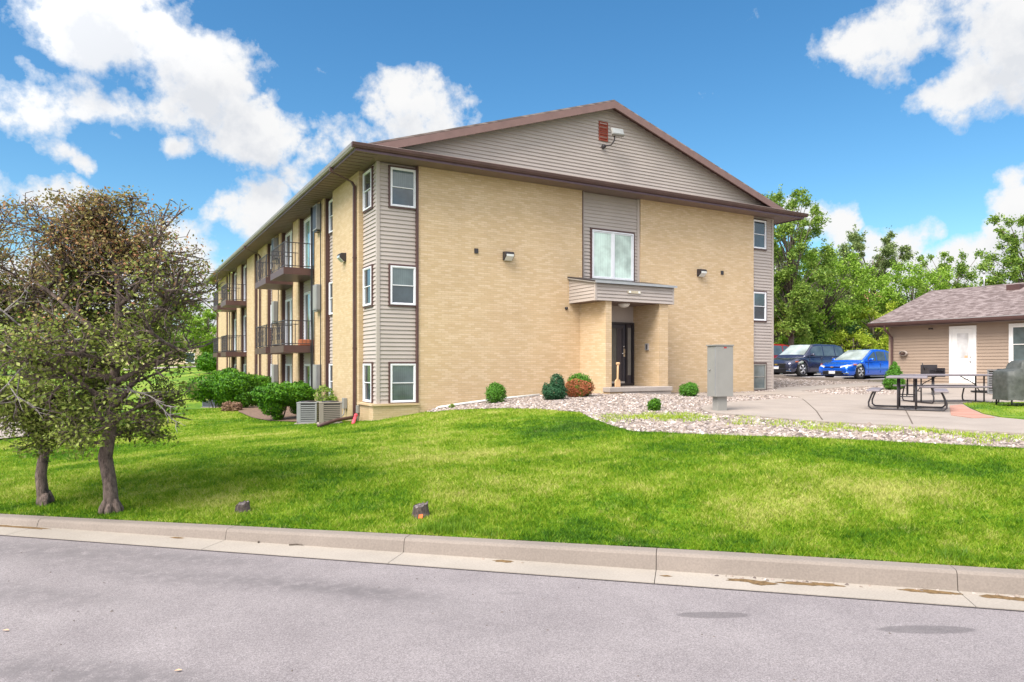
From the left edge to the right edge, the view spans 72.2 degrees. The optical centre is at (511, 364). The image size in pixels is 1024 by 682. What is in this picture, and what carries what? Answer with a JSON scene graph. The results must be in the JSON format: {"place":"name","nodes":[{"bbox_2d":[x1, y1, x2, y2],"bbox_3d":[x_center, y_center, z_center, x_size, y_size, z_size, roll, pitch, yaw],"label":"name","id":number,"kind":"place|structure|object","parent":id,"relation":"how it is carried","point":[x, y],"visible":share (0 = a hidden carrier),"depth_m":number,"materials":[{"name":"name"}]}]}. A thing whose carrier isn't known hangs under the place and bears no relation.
{"place":"outdoors","nodes":[
{"label":"outdoors","id":0,"kind":"place"},
{"bbox_2d":[0,416,28,437],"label":"driveway","id":1,"kind":"structure","parent":0,"point":[19,434],"depth_m":20.55,"materials":[{"name":"concrete"}]},
{"bbox_2d":[0,536,1023,681],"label":"road","id":2,"kind":"structure","parent":0,"point":[278,619],"depth_m":4.70,"materials":[{"name":"grey asphalt"}]},
{"bbox_2d":[0,524,1023,610],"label":"gutter","id":3,"kind":"object","parent":2,"relation":"on","point":[894,593],"visible":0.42,"depth_m":6.03,"materials":[{"name":"concrete"}]},
{"bbox_2d":[0,525,1023,600],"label":"gutter silt","id":4,"kind":"object","parent":3,"relation":"on","point":[757,582],"visible":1,"depth_m":5.56,"materials":[{"name":"brown soil"}]},
{"bbox_2d":[0,514,1023,594],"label":"kerb","id":5,"kind":"structure","parent":3,"relation":"on","point":[942,577],"depth_m":6.08,"materials":[{"name":"concrete"}]},
{"bbox_2d":[482,558,1020,596],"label":"gutter pebbles","id":6,"kind":"object","parent":3,"relation":"on","point":[765,579],"visible":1,"depth_m":5.61,"materials":[{"name":"gravel"}]},
{"bbox_2d":[0,535,1023,611],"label":"road joint","id":7,"kind":"object","parent":2,"relation":"on","point":[543,575],"depth_m":5.81,"materials":[{"name":"concrete"}]},
{"bbox_2d":[0,364,1023,569],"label":"lawn","id":8,"kind":"structure","parent":0,"point":[194,404],"depth_m":8.63,"materials":[{"name":"green plant"}]},
{"bbox_2d":[0,301,45,375],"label":"deciduous tree","id":9,"kind":"object","parent":8,"relation":"on","point":[4,371],"visible":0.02,"depth_m":65.84,"materials":[{"name":"green plant"}]},
{"bbox_2d":[0,190,156,506],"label":"crabapple tree","id":10,"kind":"object","parent":8,"relation":"on","point":[44,495],"visible":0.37,"depth_m":7.95,"materials":[{"name":"green plant"}]},
{"bbox_2d":[0,182,231,514],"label":"crabapple tree","id":11,"kind":"object","parent":8,"relation":"on","point":[137,345],"visible":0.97,"depth_m":7.60,"materials":[{"name":"green plant"}]},
{"bbox_2d":[101,330,211,364],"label":"building","id":12,"kind":"structure","parent":8,"relation":"on","point":[194,354],"depth_m":92.00,"materials":[{"name":"brown"}]},
{"bbox_2d":[133,300,206,364],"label":"deciduous tree","id":13,"kind":"object","parent":8,"relation":"on","point":[178,333],"visible":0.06,"depth_m":83.68,"materials":[{"name":"green plant"}]},
{"bbox_2d":[180,304,215,354],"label":"deciduous tree","id":14,"kind":"object","parent":8,"relation":"on","point":[208,316],"visible":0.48,"depth_m":76.61,"materials":[{"name":"green plant"}]},
{"bbox_2d":[194,352,215,373],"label":"clipped bush","id":15,"kind":"object","parent":8,"relation":"on","point":[206,362],"visible":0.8,"depth_m":55.42,"materials":[{"name":"green plant"}]},
{"bbox_2d":[184,374,231,407],"bbox_3d":[-14.020,1.311,33.052,2.979,1.766,2.168,0,0,-29],"label":"clipped bush","id":16,"kind":"object","parent":8,"relation":"on","point":[205,391],"visible":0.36,"depth_m":32.43,"materials":[{"name":"green plant"}]},
{"bbox_2d":[209,367,238,375],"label":"clipped bush","id":17,"kind":"object","parent":8,"relation":"on","point":[224,371],"visible":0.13,"depth_m":39.40,"materials":[{"name":"green plant"}]},
{"bbox_2d":[221,401,242,410],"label":"dried clump","id":18,"kind":"object","parent":8,"relation":"on","point":[231,406],"visible":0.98,"depth_m":25.87,"materials":[{"name":"brown plant"}]},
{"bbox_2d":[234,500,250,512],"bbox_3d":[-2.983,1.569,7.750,0.220,0.129,0.210,0,0,-29],"label":"rock","id":19,"kind":"object","parent":8,"relation":"on","point":[243,506],"visible":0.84,"depth_m":7.70,"materials":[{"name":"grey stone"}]},
{"bbox_2d":[217,406,296,420],"bbox_3d":[-13.696,1.594,34.361,2.200,1.254,30.700,0,0,-29],"label":"mulch bed","id":20,"kind":"object","parent":8,"relation":"on","point":[253,411],"visible":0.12,"depth_m":24.36,"materials":[{"name":"soil"}]},
{"bbox_2d":[200,399,221,407],"bbox_3d":[-15.586,1.875,36.500,0.870,0.900,0.820,0,0,1],"label":"ac condenser","id":21,"kind":"object","parent":20,"relation":"on","point":[206,405],"visible":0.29,"depth_m":36.15,"materials":[{"name":"grey metal"}]},
{"bbox_2d":[211,370,262,407],"bbox_3d":[-10.784,1.015,27.539,1.925,1.572,1.742,0,0,-29],"label":"clipped bush","id":22,"kind":"object","parent":20,"relation":"on","point":[234,386],"visible":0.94,"depth_m":27.10,"materials":[{"name":"green plant"}]},
{"bbox_2d":[244,374,270,405],"bbox_3d":[-11.301,1.176,31.025,2.131,1.518,1.622,0,0,-29],"label":"clipped bush","id":23,"kind":"object","parent":20,"relation":"on","point":[264,379],"visible":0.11,"depth_m":30.74,"materials":[{"name":"green plant"}]},
{"bbox_2d":[248,381,315,419],"bbox_3d":[-7.393,1.207,22.723,2.218,1.339,1.430,0,0,-29],"label":"clipped bush","id":24,"kind":"object","parent":20,"relation":"on","point":[276,399],"visible":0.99,"depth_m":22.31,"materials":[{"name":"green plant"}]},
{"bbox_2d":[289,380,314,414],"bbox_3d":[-7.058,1.184,23.286,1.037,1.295,1.155,0,0,-29],"label":"clipped bush","id":25,"kind":"object","parent":20,"relation":"on","point":[293,410],"visible":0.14,"depth_m":23.10,"materials":[{"name":"green plant"}]},
{"bbox_2d":[313,384,337,400],"bbox_3d":[-5.750,1.214,21.903,0.938,1.205,0.686,0,0,-3],"label":"loose shrub","id":26,"kind":"object","parent":20,"relation":"on","point":[328,395],"visible":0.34,"depth_m":21.81,"materials":[{"name":"green plant"}]},
{"bbox_2d":[294,401,318,423],"bbox_3d":[-6.116,1.485,21.100,0.700,0.770,0.720,0,0,-5],"label":"ac condenser","id":27,"kind":"object","parent":8,"relation":"on","point":[307,412],"visible":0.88,"depth_m":20.82,"materials":[{"name":"grey metal"}]},
{"bbox_2d":[317,400,342,423],"bbox_3d":[-5.150,1.410,19.900,0.740,0.750,0.720,0,0,-15],"label":"ac condenser","id":28,"kind":"object","parent":8,"relation":"on","point":[330,410],"visible":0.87,"depth_m":19.63,"materials":[{"name":"beige metal"}]},
{"bbox_2d":[317,416,353,426],"bbox_3d":[-4.756,1.547,19.167,0.116,0.191,2.083,0,0,14],"label":"drain extension","id":29,"kind":"object","parent":8,"relation":"on","point":[334,421],"visible":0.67,"depth_m":18.93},
{"bbox_2d":[412,501,429,518],"bbox_3d":[-0.960,1.522,7.350,0.244,0.160,0.246,0,0,-3],"label":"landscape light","id":30,"kind":"object","parent":8,"relation":"on","point":[421,510],"visible":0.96,"depth_m":7.30,"materials":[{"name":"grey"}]},
{"bbox_2d":[484,382,506,402],"bbox_3d":[-0.453,0.812,19.593,0.659,0.676,0.678,0,0,-16],"label":"dome shrub","id":31,"kind":"object","parent":8,"relation":"on","point":[495,392],"visible":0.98,"depth_m":19.44,"materials":[{"name":"green plant"}]},
{"bbox_2d":[203,100,808,420],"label":"apartment building","id":32,"kind":"structure","parent":8,"relation":"on","point":[425,296],"depth_m":21.92,"materials":[{"name":"beige brick"}]},
{"bbox_2d":[244,315,245,351],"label":"sliding door","id":33,"kind":"structure","parent":32,"relation":"in","point":[245,315],"depth_m":38.48,"materials":[{"name":"white glass"}]},
{"bbox_2d":[244,266,245,300],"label":"sliding door","id":34,"kind":"structure","parent":32,"relation":"in","point":[244,266],"depth_m":38.48,"materials":[{"name":"white plastic"}]},
{"bbox_2d":[285,364,291,382],"bbox_3d":[-8.988,1.000,28.522,0.075,2.020,1.800,0,0,-30],"label":"sliding door","id":35,"kind":"structure","parent":32,"relation":"in","point":[288,367],"depth_m":28.95,"materials":[{"name":"white glass"}]},
{"bbox_2d":[285,298,291,344],"bbox_3d":[-8.988,-1.660,28.522,0.075,2.020,1.800,0,0,-30],"label":"sliding door","id":36,"kind":"structure","parent":32,"relation":"in","point":[288,303],"depth_m":28.95,"materials":[{"name":"white glass"}]},
{"bbox_2d":[285,231,291,266],"bbox_3d":[-8.988,-4.360,28.522,0.075,2.020,1.800,0,0,-30],"label":"sliding door","id":37,"kind":"structure","parent":32,"relation":"in","point":[288,246],"depth_m":28.95,"materials":[{"name":"white glass"}]},
{"bbox_2d":[298,339,311,345],"bbox_3d":[-7.256,-0.765,24.705,0.500,0.210,0.250,0,0,-29],"label":"planter box","id":38,"kind":"object","parent":32,"relation":"on","point":[304,340],"visible":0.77,"depth_m":24.59,"materials":[{"name":"ceramic"}]},
{"bbox_2d":[304,364,310,385],"bbox_3d":[-7.350,1.000,25.628,0.075,2.020,1.800,0,0,-30],"label":"sliding door","id":39,"kind":"structure","parent":32,"relation":"in","point":[307,368],"depth_m":26.09,"materials":[{"name":"glass"}]},
{"bbox_2d":[304,217,310,267],"bbox_3d":[-7.350,-4.360,25.628,0.075,2.020,1.800,0,0,-30],"label":"sliding door","id":40,"kind":"structure","parent":32,"relation":"in","point":[307,223],"depth_m":26.09,"materials":[{"name":"glass"}]},
{"bbox_2d":[304,291,311,339],"bbox_3d":[-7.350,-1.660,25.628,0.075,2.020,1.800,0,0,-30],"label":"sliding door","id":41,"kind":"structure","parent":32,"relation":"in","point":[307,296],"depth_m":26.09,"materials":[{"name":"white glass"}]},
{"bbox_2d":[329,363,332,394],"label":"window","id":42,"kind":"structure","parent":32,"relation":"in","point":[330,364],"depth_m":23.15,"materials":[{"name":"white plastic"}]},
{"bbox_2d":[329,281,332,315],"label":"window","id":43,"kind":"structure","parent":32,"relation":"in","point":[331,282],"depth_m":23.15,"materials":[{"name":"white plastic"}]},
{"bbox_2d":[329,198,332,234],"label":"window","id":44,"kind":"structure","parent":32,"relation":"in","point":[330,201],"depth_m":23.15,"materials":[{"name":"white plastic"}]},
{"bbox_2d":[337,253,345,262],"bbox_3d":[-5.143,-3.215,21.161,0.212,0.269,0.300,0,0,-29],"label":"wall lamp","id":45,"kind":"object","parent":32,"relation":"attached to","point":[341,257],"visible":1,"depth_m":21.05,"materials":[{"name":"metal"}]},
{"bbox_2d":[342,398,346,415],"bbox_3d":[-5.068,1.328,20.848,0.197,0.636,0.564,0,0,16],"label":"disconnect box","id":46,"kind":"object","parent":32,"relation":"attached to","point":[344,403],"visible":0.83,"depth_m":20.95,"materials":[{"name":"grey metal"}]},
{"bbox_2d":[363,362,373,402],"bbox_3d":[-4.032,0.518,19.641,0.075,1.165,0.820,0,0,-30],"label":"window","id":47,"kind":"structure","parent":32,"relation":"in","point":[368,367],"depth_m":19.61,"materials":[{"name":"white plastic"}]},
{"bbox_2d":[363,264,373,307],"bbox_3d":[-4.032,-2.172,19.641,0.075,1.165,0.820,0,0,-30],"label":"window","id":48,"kind":"structure","parent":32,"relation":"in","point":[368,272],"depth_m":19.61,"materials":[{"name":"white plastic"}]},
{"bbox_2d":[363,166,373,213],"bbox_3d":[-4.032,-4.870,19.641,0.075,1.160,0.820,0,0,-30],"label":"window","id":49,"kind":"structure","parent":32,"relation":"in","point":[368,175],"depth_m":19.61,"materials":[{"name":"white plastic"}]},
{"bbox_2d":[388,362,415,403],"bbox_3d":[-3.015,0.518,19.392,0.830,1.165,0.075,0,0,-30],"label":"window","id":50,"kind":"structure","parent":32,"relation":"in","point":[401,375],"depth_m":19.38,"materials":[{"name":"white plastic"}]},
{"bbox_2d":[388,263,415,306],"bbox_3d":[-3.015,-2.172,19.392,0.830,1.165,0.075,0,0,-30],"label":"window","id":51,"kind":"structure","parent":32,"relation":"in","point":[401,277],"depth_m":19.38,"materials":[{"name":"white plastic"}]},
{"bbox_2d":[388,165,415,210],"bbox_3d":[-3.015,-4.870,19.392,0.830,1.160,0.075,0,0,-30],"label":"window","id":52,"kind":"structure","parent":32,"relation":"in","point":[401,180],"depth_m":19.38,"materials":[{"name":"white plastic"}]},
{"bbox_2d":[503,251,513,260],"bbox_3d":[-0.099,-3.215,20.848,0.300,0.269,0.212,0,0,-29],"label":"wall lamp","id":53,"kind":"object","parent":32,"relation":"attached to","point":[508,256],"visible":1,"depth_m":20.79,"materials":[{"name":"metal"}]},
{"bbox_2d":[590,227,634,281],"bbox_3d":[3.300,-3.550,22.964,1.800,1.680,0.075,0,0,-30],"label":"window","id":54,"kind":"structure","parent":32,"relation":"in","point":[612,255],"depth_m":22.93,"materials":[{"name":"white plastic"}]},
{"bbox_2d":[601,127,624,148],"bbox_3d":[3.271,-7.281,22.645,0.576,0.602,0.522,0,0,-29],"label":"floodlight","id":55,"kind":"object","parent":32,"relation":"attached to","point":[618,132],"visible":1,"depth_m":22.51,"materials":[{"name":"metal"}]},
{"bbox_2d":[615,362,620,386],"bbox_3d":[3.175,0.313,21.133,0.200,0.744,0.080,0,0,-29],"label":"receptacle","id":56,"kind":"object","parent":32,"relation":"on","point":[617,382],"visible":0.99,"depth_m":21.11,"materials":[{"name":"beige wood"}]},
{"bbox_2d":[612,322,633,384],"bbox_3d":[3.200,-0.345,22.775,1.876,2.050,0.186,0,0,-30],"label":"entrance door","id":57,"kind":"structure","parent":32,"relation":"in","point":[622,335],"depth_m":23.02,"materials":[{"name":"metal"}]},
{"bbox_2d":[697,269,706,276],"bbox_3d":[6.690,-3.215,24.689,0.300,0.269,0.212,0,0,-29],"label":"wall lamp","id":58,"kind":"object","parent":32,"relation":"attached to","point":[701,272],"visible":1,"depth_m":24.63,"materials":[{"name":"metal"}]},
{"bbox_2d":[754,362,766,390],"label":"window","id":59,"kind":"structure","parent":32,"relation":"in","point":[760,369],"depth_m":26.38,"materials":[{"name":"grey glass"}]},
{"bbox_2d":[754,290,766,321],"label":"window","id":60,"kind":"structure","parent":32,"relation":"in","point":[760,297],"depth_m":26.38,"materials":[{"name":"white plastic"}]},
{"bbox_2d":[754,218,766,250],"bbox_3d":[9.283,-4.870,26.350,0.790,1.160,0.075,0,0,-30],"label":"window","id":61,"kind":"structure","parent":32,"relation":"in","point":[760,225],"depth_m":26.38,"materials":[{"name":"white plastic"}]},
{"bbox_2d":[407,513,984,564],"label":"weed clumps","id":62,"kind":"object","parent":8,"relation":"on","point":[435,528],"visible":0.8,"depth_m":6.66,"materials":[{"name":"green plant"}]},
{"bbox_2d":[706,344,733,410],"bbox_3d":[4.590,0.346,15.495,0.487,1.550,0.365,0,0,-17],"label":"utility cabinet","id":63,"kind":"object","parent":8,"relation":"on","point":[719,374],"visible":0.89,"depth_m":15.36,"materials":[{"name":"grey metal"}]},
{"bbox_2d":[425,378,1023,447],"bbox_3d":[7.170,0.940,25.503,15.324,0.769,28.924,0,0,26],"label":"river rock","id":64,"kind":"object","parent":8,"relation":"on","point":[597,404],"visible":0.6,"depth_m":14.34,"materials":[{"name":"stone"}]},
{"bbox_2d":[436,394,539,408],"bbox_3d":[-0.663,1.095,20.437,3.531,0.408,0.268,0,0,-29],"label":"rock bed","id":65,"kind":"object","parent":64,"relation":"on","point":[471,402],"visible":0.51,"depth_m":20.35,"materials":[{"name":"stone"}]},
{"bbox_2d":[541,373,567,399],"bbox_3d":[1.179,0.639,19.197,0.789,0.828,0.735,0,0,-29],"label":"dwarf spruce","id":66,"kind":"object","parent":64,"relation":"on","point":[555,389],"visible":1,"depth_m":19.05,"materials":[{"name":"green plant"}]},
{"bbox_2d":[565,372,594,396],"bbox_3d":[1.940,0.614,19.898,0.893,0.774,0.845,0,0,12],"label":"browned shrub","id":67,"kind":"object","parent":64,"relation":"on","point":[579,384],"visible":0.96,"depth_m":19.63,"materials":[{"name":"brown plant"}]},
{"bbox_2d":[646,397,660,410],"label":"shrub","id":68,"kind":"object","parent":64,"relation":"on","point":[654,404],"visible":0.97,"depth_m":15.81,"materials":[{"name":"green plant"}]},
{"bbox_2d":[678,382,698,395],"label":"shrub","id":69,"kind":"object","parent":64,"relation":"on","point":[689,389],"visible":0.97,"depth_m":20.04,"materials":[{"name":"green plant"}]},
{"bbox_2d":[593,410,1023,444],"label":"bed weeds","id":70,"kind":"object","parent":64,"relation":"on","point":[694,416],"visible":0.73,"depth_m":12.19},
{"bbox_2d":[774,244,813,344],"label":"deciduous tree","id":71,"kind":"object","parent":8,"relation":"on","point":[777,332],"visible":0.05,"depth_m":45.39,"materials":[{"name":"green plant"}]},
{"bbox_2d":[774,334,820,373],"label":"bush","id":72,"kind":"object","parent":8,"relation":"on","point":[782,338],"visible":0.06,"depth_m":43.54,"materials":[{"name":"green plant"}]},
{"bbox_2d":[760,184,842,373],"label":"deciduous tree","id":73,"kind":"object","parent":8,"relation":"on","point":[795,307],"visible":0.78,"depth_m":40.29,"materials":[{"name":"green plant"}]},
{"bbox_2d":[780,312,833,373],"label":"bush","id":74,"kind":"object","parent":8,"relation":"on","point":[829,317],"visible":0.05,"depth_m":44.09,"materials":[{"name":"green plant"}]},
{"bbox_2d":[774,376,884,381],"bbox_3d":[15.611,0.676,38.030,7.378,0.431,15.175,0,0,-29],"label":"car park kerb","id":75,"kind":"object","parent":8,"relation":"on","point":[851,380],"visible":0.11,"depth_m":32.16,"materials":[{"name":"concrete"}]},
{"bbox_2d":[786,244,884,345],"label":"deciduous tree","id":76,"kind":"object","parent":8,"relation":"on","point":[821,316],"visible":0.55,"depth_m":43.83,"materials":[{"name":"green plant"}]},
{"bbox_2d":[805,237,870,324],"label":"deciduous tree","id":77,"kind":"object","parent":8,"relation":"on","point":[856,245],"visible":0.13,"depth_m":53.35,"materials":[{"name":"green plant"}]},
{"bbox_2d":[825,283,850,319],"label":"deciduous tree","id":78,"kind":"object","parent":8,"relation":"on","point":[838,302],"visible":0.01,"depth_m":48.64,"materials":[{"name":"green plant"}]},
{"bbox_2d":[821,327,880,351],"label":"bush","id":79,"kind":"object","parent":8,"relation":"on","point":[843,337],"visible":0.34,"depth_m":42.59,"materials":[{"name":"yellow plant"}]},
{"bbox_2d":[828,319,876,348],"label":"bush","id":80,"kind":"object","parent":8,"relation":"on","point":[852,329],"visible":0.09,"depth_m":43.37,"materials":[{"name":"green plant"}]},
{"bbox_2d":[829,295,884,339],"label":"deciduous tree","id":81,"kind":"object","parent":8,"relation":"on","point":[852,298],"visible":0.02,"depth_m":51.16,"materials":[{"name":"green plant"}]},
{"bbox_2d":[835,300,899,351],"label":"deciduous tree","id":82,"kind":"object","parent":8,"relation":"on","point":[885,338],"visible":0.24,"depth_m":43.56,"materials":[{"name":"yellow plant"}]},
{"bbox_2d":[862,319,888,348],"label":"bush","id":83,"kind":"object","parent":8,"relation":"on","point":[865,322],"visible":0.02,"depth_m":46.30,"materials":[{"name":"green plant"}]},
{"bbox_2d":[837,224,918,306],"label":"deciduous tree","id":84,"kind":"object","parent":8,"relation":"on","point":[881,263],"visible":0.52,"depth_m":55.22,"materials":[{"name":"green plant"}]},
{"bbox_2d":[881,361,905,389],"bbox_3d":[13.281,0.423,24.401,0.777,1.069,0.786,0,0,22],"label":"cone evergreen","id":85,"kind":"object","parent":8,"relation":"on","point":[889,383],"visible":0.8,"depth_m":24.25,"materials":[{"name":"green plant"}]},
{"bbox_2d":[868,255,957,315],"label":"deciduous tree","id":86,"kind":"object","parent":8,"relation":"on","point":[905,283],"visible":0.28,"depth_m":47.05,"materials":[{"name":"green plant"}]},
{"bbox_2d":[867,271,1023,383],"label":"garage building","id":87,"kind":"structure","parent":8,"relation":"on","point":[974,330],"depth_m":25.79,"materials":[{"name":"beige plastic"}]},
{"bbox_2d":[949,325,976,382],"bbox_3d":[16.223,-0.330,25.264,0.080,2.100,0.920,0,0,-30],"label":"door","id":88,"kind":"structure","parent":87,"relation":"in","point":[962,342],"depth_m":25.27,"materials":[{"name":"white paint"}]},
{"bbox_2d":[1009,323,1023,361],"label":"window","id":89,"kind":"structure","parent":87,"relation":"in","point":[1016,331],"depth_m":23.75,"materials":[{"name":"white glass"}]},
{"bbox_2d":[909,248,989,297],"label":"deciduous tree","id":90,"kind":"object","parent":8,"relation":"on","point":[961,269],"visible":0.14,"depth_m":54.15,"materials":[{"name":"green plant"}]},
{"bbox_2d":[987,369,998,394],"bbox_3d":[14.587,0.567,20.600,0.870,0.870,0.870,0,0,-4],"label":"ac condenser","id":91,"kind":"object","parent":8,"relation":"on","point":[989,383],"visible":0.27,"depth_m":20.85,"materials":[{"name":"grey metal"}]},
{"bbox_2d":[968,213,1023,285],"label":"deciduous tree","id":92,"kind":"object","parent":8,"relation":"on","point":[1012,260],"visible":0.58,"depth_m":46.41,"materials":[{"name":"green plant"}]},
{"bbox_2d":[0,0,1023,334],"label":"sky","id":93,"kind":"structure","parent":0,"point":[905,115],"materials":[{"name":"blue"}]},
{"bbox_2d":[673,382,882,396],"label":"sidewalk","id":94,"kind":"structure","parent":0,"point":[799,391],"depth_m":25.94,"materials":[{"name":"concrete"}]},
{"bbox_2d":[774,344,788,373],"bbox_3d":[13.965,-0.304,40.072,4.846,1.765,2.320,0,0,-29],"label":"suv","id":95,"kind":"object","parent":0,"point":[779,348],"visible":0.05,"depth_m":39.85,"materials":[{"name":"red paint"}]},
{"bbox_2d":[779,373,884,379],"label":"car park","id":96,"kind":"structure","parent":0,"point":[844,377],"depth_m":36.05,"materials":[{"name":"grey asphalt"}]},
{"bbox_2d":[774,344,844,375],"bbox_3d":[15.571,-0.229,37.132,4.696,1.695,2.280,0,0,-29],"label":"suv","id":97,"kind":"object","parent":96,"relation":"on","point":[803,359],"visible":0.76,"depth_m":36.21,"materials":[{"name":"blue paint"}]},
{"bbox_2d":[817,349,888,378],"bbox_3d":[17.191,-0.022,34.371,4.746,1.435,2.220,0,0,-29],"label":"sedan","id":98,"kind":"object","parent":96,"relation":"on","point":[859,363],"visible":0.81,"depth_m":33.48,"materials":[{"name":"blue paint"}]},
{"bbox_2d":[701,383,1023,435],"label":"patio","id":99,"kind":"structure","parent":0,"point":[854,406],"depth_m":15.20,"materials":[{"name":"concrete"}]},
{"bbox_2d":[866,375,948,410],"bbox_3d":[8.875,0.631,15.750,1.540,0.738,1.750,0,0,30],"label":"picnic table","id":100,"kind":"object","parent":99,"relation":"on","point":[874,390],"visible":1,"depth_m":15.30,"materials":[{"name":"metal"}]},
{"bbox_2d":[921,363,944,394],"bbox_3d":[12.734,0.491,21.250,0.591,1.084,0.540,0,0,0],"label":"park grill","id":101,"kind":"object","parent":99,"relation":"on","point":[929,369],"visible":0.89,"depth_m":21.29,"materials":[{"name":"metal"}]},
{"bbox_2d":[893,374,999,403],"bbox_3d":[11.388,0.629,18.300,2.100,0.738,1.540,0,0,1],"label":"picnic table","id":102,"kind":"object","parent":99,"relation":"on","point":[975,386],"visible":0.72,"depth_m":18.09,"materials":[{"name":"metal"}]},
{"bbox_2d":[950,404,994,417],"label":"brick paving","id":103,"kind":"structure","parent":99,"relation":"on","point":[961,410],"depth_m":14.52,"materials":[{"name":"red brick"}]},
{"bbox_2d":[963,401,1023,418],"bbox_3d":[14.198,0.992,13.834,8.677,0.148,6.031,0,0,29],"label":"lawn patch","id":104,"kind":"object","parent":99,"relation":"on","point":[995,410],"visible":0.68,"depth_m":15.33,"materials":[{"name":"green plant"}]},
{"bbox_2d":[992,360,1023,405],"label":"covered grill","id":105,"kind":"object","parent":104,"relation":"on","point":[1008,383],"visible":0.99,"depth_m":16.37,"materials":[{"name":"fabric"}]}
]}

